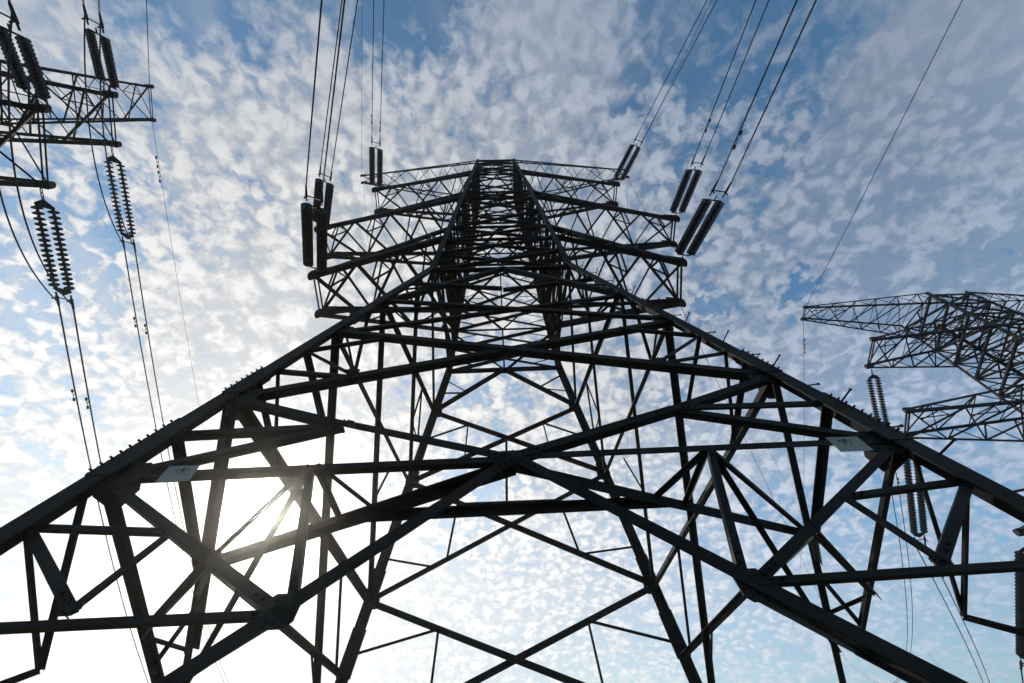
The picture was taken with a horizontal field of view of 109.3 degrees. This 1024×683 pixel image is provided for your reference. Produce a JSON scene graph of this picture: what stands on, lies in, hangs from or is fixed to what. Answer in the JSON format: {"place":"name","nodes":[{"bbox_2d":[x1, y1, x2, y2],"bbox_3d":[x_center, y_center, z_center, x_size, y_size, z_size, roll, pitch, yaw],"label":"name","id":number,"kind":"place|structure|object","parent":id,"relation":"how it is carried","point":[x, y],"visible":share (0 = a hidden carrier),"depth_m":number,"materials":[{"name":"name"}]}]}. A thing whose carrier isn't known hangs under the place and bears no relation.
{"place":"outdoors","nodes":[
{"label":"outdoors","id":0,"kind":"place"},
{"bbox_2d":[0,0,1023,682],"label":"sky","id":1,"kind":"structure","parent":0,"point":[573,82],"materials":[{"name":"blue"}]},
{"label":"ground","id":2,"kind":"structure","parent":0,"visible":0},
{"bbox_2d":[0,59,155,189],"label":"transmission tower","id":3,"kind":"structure","parent":2,"relation":"on","point":[32,107],"depth_m":12.22,"materials":[{"name":"metal"}]},
{"bbox_2d":[0,3,50,104],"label":"insulator string","id":4,"kind":"object","parent":3,"relation":"attached to","point":[31,63],"visible":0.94,"depth_m":8.01,"materials":[{"name":"ceramic"}]},
{"bbox_2d":[0,190,57,301],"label":"jumper cable","id":5,"kind":"object","parent":4,"relation":"hanging from","point":[8,220],"visible":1,"depth_m":9.33,"materials":[{"name":"metal"}]},
{"bbox_2d":[7,11,72,305],"bbox_3d":[-11.765,-3.678,8.990,0.102,0.934,7.584,20,-57,-17],"label":"jumper cable","id":6,"kind":"object","parent":4,"relation":"hanging from","point":[8,96],"visible":1,"depth_m":8.07,"materials":[{"name":"metal"}]},
{"bbox_2d":[30,188,74,309],"bbox_3d":[-13.071,-2.528,10.353,0.587,0.630,3.606,16,-56,-14],"label":"insulator string","id":7,"kind":"object","parent":3,"relation":"attached to","point":[42,203],"visible":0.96,"depth_m":10.29,"materials":[{"name":"ceramic"}]},
{"bbox_2d":[72,309,100,461],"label":"conductor cable","id":8,"kind":"object","parent":7,"relation":"attached to","point":[86,400],"visible":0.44,"depth_m":12.45,"materials":[{"name":"metal"}]},
{"bbox_2d":[58,306,148,682],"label":"conductor cable","id":9,"kind":"object","parent":7,"relation":"attached to","point":[72,390],"visible":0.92,"depth_m":13.17,"materials":[{"name":"metal"}]},
{"bbox_2d":[81,5,119,91],"bbox_3d":[-12.435,-8.698,10.992,0.588,0.608,2.272,24,-58,-19],"label":"insulator string","id":10,"kind":"object","parent":3,"relation":"attached to","point":[93,47],"visible":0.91,"depth_m":10.99,"materials":[{"name":"ceramic"}]},
{"bbox_2d":[98,0,100,13],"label":"conductor cable","id":11,"kind":"object","parent":10,"relation":"attached to","point":[99,11],"visible":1,"depth_m":10.20,"materials":[{"name":"metal"}]},
{"bbox_2d":[99,20,134,247],"bbox_3d":[-13.151,-6.193,12.031,0.215,0.926,7.393,18,-56,-16],"label":"jumper cable","id":12,"kind":"object","parent":10,"relation":"hanging from","point":[103,125],"visible":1,"depth_m":11.18,"materials":[{"name":"metal"}]},
{"bbox_2d":[104,146,135,250],"bbox_3d":[-14.386,-5.144,13.346,0.587,0.649,3.718,13,-55,-13],"label":"insulator string","id":13,"kind":"object","parent":3,"relation":"attached to","point":[112,158],"visible":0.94,"depth_m":13.32,"materials":[{"name":"ceramic"}]},
{"bbox_2d":[84,11,123,244],"bbox_3d":[-13.477,-6.301,11.931,0.215,0.926,7.470,18,-56,-16],"label":"jumper cable","id":14,"kind":"object","parent":13,"relation":"hanging from","point":[89,126],"visible":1,"depth_m":11.20,"materials":[{"name":"metal"}]},
{"bbox_2d":[124,249,224,682],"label":"conductor cable","id":15,"kind":"object","parent":13,"relation":"attached to","point":[136,324],"visible":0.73,"depth_m":16.58,"materials":[{"name":"metal"}]},
{"bbox_2d":[135,251,228,682],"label":"conductor cable","id":16,"kind":"object","parent":13,"relation":"attached to","point":[146,327],"visible":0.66,"depth_m":16.51,"materials":[{"name":"metal"}]},
{"bbox_2d":[146,0,149,84],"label":"earth wire","id":17,"kind":"object","parent":3,"relation":"attached to","point":[147,40],"visible":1,"depth_m":13.04,"materials":[{"name":"metal"}]},
{"bbox_2d":[152,122,277,672],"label":"earth wire","id":18,"kind":"object","parent":3,"relation":"attached to","point":[160,181],"visible":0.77,"depth_m":17.01,"materials":[{"name":"metal"}]},
{"bbox_2d":[0,158,1023,682],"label":"transmission tower","id":19,"kind":"structure","parent":2,"relation":"on","point":[112,484],"depth_m":4.24,"materials":[{"name":"metal"}]},
{"bbox_2d":[156,465,199,481],"bbox_3d":[-2.904,1.153,3.167,0.279,0.159,0.026,-2,-53,-2],"label":"warning sign","id":20,"kind":"object","parent":19,"relation":"attached to","point":[176,473],"visible":1,"depth_m":3.15,"materials":[{"name":"grey metal"}]},
{"bbox_2d":[301,186,327,271],"bbox_3d":[-6.370,-3.447,11.736,0.768,0.760,3.181,16,-56,-14],"label":"insulator string","id":21,"kind":"object","parent":19,"relation":"attached to","point":[307,228],"visible":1,"depth_m":11.61,"materials":[{"name":"ceramic"}]},
{"bbox_2d":[305,0,322,185],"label":"conductor cable","id":22,"kind":"object","parent":21,"relation":"attached to","point":[314,88],"visible":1,"depth_m":8.81,"materials":[{"name":"metal"}]},
{"bbox_2d":[322,0,345,191],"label":"conductor cable","id":23,"kind":"object","parent":21,"relation":"attached to","point":[333,90],"visible":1,"depth_m":8.84,"materials":[{"name":"metal"}]},
{"bbox_2d":[313,167,333,225],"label":"insulator string","id":24,"kind":"object","parent":19,"relation":"attached to","point":[329,189],"visible":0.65,"depth_m":15.99,"materials":[{"name":"ceramic"}]},
{"bbox_2d":[320,0,342,166],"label":"conductor cable","id":25,"kind":"object","parent":24,"relation":"attached to","point":[331,79],"visible":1,"depth_m":12.96,"materials":[{"name":"metal"}]},
{"bbox_2d":[331,0,357,171],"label":"conductor cable","id":26,"kind":"object","parent":24,"relation":"attached to","point":[345,82],"visible":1,"depth_m":13.00,"materials":[{"name":"metal"}]},
{"bbox_2d":[369,136,382,187],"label":"insulator string","id":27,"kind":"object","parent":19,"relation":"attached to","point":[372,165],"visible":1,"depth_m":21.31,"materials":[{"name":"ceramic"}]},
{"bbox_2d":[371,0,373,124],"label":"conductor cable","id":28,"kind":"object","parent":27,"relation":"attached to","point":[372,63],"visible":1,"depth_m":18.05,"materials":[{"name":"metal"}]},
{"bbox_2d":[379,2,383,134],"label":"conductor cable","id":29,"kind":"object","parent":27,"relation":"attached to","point":[381,72],"visible":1,"depth_m":18.17,"materials":[{"name":"metal"}]},
{"bbox_2d":[363,184,402,579],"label":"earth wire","id":30,"kind":"object","parent":19,"relation":"attached to","point":[377,353],"visible":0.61,"depth_m":33.03,"materials":[{"name":"metal"}]},
{"bbox_2d":[620,214,627,595],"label":"earth wire","id":31,"kind":"object","parent":19,"relation":"attached to","point":[627,432],"visible":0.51,"depth_m":43.20,"materials":[{"name":"metal"}]},
{"bbox_2d":[614,134,644,181],"bbox_3d":[6.986,-10.890,21.823,0.768,0.700,2.839,13,-55,-12],"label":"insulator string","id":32,"kind":"object","parent":19,"relation":"attached to","point":[624,161],"visible":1,"depth_m":21.83,"materials":[{"name":"ceramic"}]},
{"bbox_2d":[638,0,706,133],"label":"conductor cable","id":33,"kind":"object","parent":32,"relation":"attached to","point":[673,65],"visible":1,"depth_m":18.48,"materials":[{"name":"metal"}]},
{"bbox_2d":[645,0,716,135],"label":"conductor cable","id":34,"kind":"object","parent":32,"relation":"attached to","point":[682,65],"visible":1,"depth_m":18.48,"materials":[{"name":"metal"}]},
{"bbox_2d":[652,0,711,120],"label":"earth wire","id":35,"kind":"object","parent":19,"relation":"attached to","point":[676,72],"visible":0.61,"depth_m":23.00,"materials":[{"name":"metal"}]},
{"bbox_2d":[670,155,704,215],"bbox_3d":[8.003,-7.020,16.654,0.768,0.693,2.810,1,-53,-4],"label":"insulator string","id":36,"kind":"object","parent":19,"relation":"attached to","point":[689,191],"visible":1,"depth_m":16.64,"materials":[{"name":"ceramic"}]},
{"bbox_2d":[695,0,755,154],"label":"conductor cable","id":37,"kind":"object","parent":36,"relation":"attached to","point":[709,120],"visible":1,"depth_m":13.61,"materials":[{"name":"metal"}]},
{"bbox_2d":[705,0,768,155],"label":"conductor cable","id":38,"kind":"object","parent":36,"relation":"attached to","point":[738,74],"visible":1,"depth_m":13.51,"materials":[{"name":"metal"}]},
{"bbox_2d":[675,181,731,258],"bbox_3d":[6.299,-3.914,12.130,0.768,0.696,2.822,4,-53,-6],"label":"insulator string","id":39,"kind":"object","parent":19,"relation":"attached to","point":[706,224],"visible":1,"depth_m":12.08,"materials":[{"name":"ceramic"}]},
{"bbox_2d":[717,0,797,180],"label":"conductor cable","id":40,"kind":"object","parent":39,"relation":"attached to","point":[738,134],"visible":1,"depth_m":9.44,"materials":[{"name":"metal"}]},
{"bbox_2d":[731,0,816,182],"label":"conductor cable","id":41,"kind":"object","parent":39,"relation":"attached to","point":[775,86],"visible":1,"depth_m":9.30,"materials":[{"name":"metal"}]},
{"bbox_2d":[628,179,823,564],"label":"earth wire","id":42,"kind":"object","parent":19,"relation":"attached to","point":[704,324],"visible":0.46,"depth_m":33.19,"materials":[{"name":"metal"}]},
{"bbox_2d":[681,307,846,661],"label":"earth wire","id":43,"kind":"object","parent":19,"relation":"attached to","point":[750,450],"visible":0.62,"depth_m":20.09,"materials":[{"name":"metal"}]},
{"bbox_2d":[826,437,872,451],"bbox_3d":[3.097,0.946,3.342,0.324,0.162,0.026,-2,-53,-2],"label":"warning sign","id":44,"kind":"object","parent":19,"relation":"attached to","point":[845,444],"visible":1,"depth_m":3.33,"materials":[{"name":"grey metal"}]},
{"bbox_2d":[800,291,1023,536],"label":"transmission tower","id":45,"kind":"structure","parent":2,"relation":"on","point":[987,327],"depth_m":17.55,"materials":[{"name":"metal"}]},
{"bbox_2d":[782,323,804,654],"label":"earth wire","id":46,"kind":"object","parent":45,"relation":"attached to","point":[803,352],"visible":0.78,"depth_m":20.78,"materials":[{"name":"metal"}]},
{"bbox_2d":[866,369,888,423],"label":"insulator string","id":47,"kind":"object","parent":45,"relation":"attached to","point":[882,402],"visible":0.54,"depth_m":18.29,"materials":[{"name":"ceramic"}]},
{"bbox_2d":[841,495,907,682],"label":"conductor cable","id":48,"kind":"object","parent":47,"relation":"attached to","point":[904,584],"visible":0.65,"depth_m":25.50,"materials":[{"name":"metal"}]},
{"bbox_2d":[842,471,912,682],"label":"conductor cable","id":49,"kind":"object","parent":47,"relation":"attached to","point":[898,482],"visible":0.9,"depth_m":23.85,"materials":[{"name":"metal"}]},
{"bbox_2d":[806,0,962,305],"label":"earth wire","id":50,"kind":"object","parent":45,"relation":"attached to","point":[892,138],"visible":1,"depth_m":13.92,"materials":[{"name":"metal"}]},
{"bbox_2d":[903,458,928,544],"bbox_3d":[16.428,6.239,14.801,0.590,2.045,4.846,-18,-54,10],"label":"insulator string","id":51,"kind":"object","parent":45,"relation":"attached to","point":[912,507],"visible":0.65,"depth_m":14.92,"materials":[{"name":"ceramic"}]},
{"bbox_2d":[917,549,982,681],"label":"conductor cable","id":52,"kind":"object","parent":51,"relation":"attached to","point":[951,615],"visible":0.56,"depth_m":18.51,"materials":[{"name":"metal"}]},
{"bbox_2d":[926,545,989,682],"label":"conductor cable","id":53,"kind":"object","parent":51,"relation":"attached to","point":[965,626],"visible":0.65,"depth_m":19.08,"materials":[{"name":"metal"}]},
{"bbox_2d":[1014,547,1023,669],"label":"insulator string","id":54,"kind":"object","parent":45,"relation":"attached to","point":[1019,606],"visible":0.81,"depth_m":11.89,"materials":[{"name":"ceramic"}]}
]}

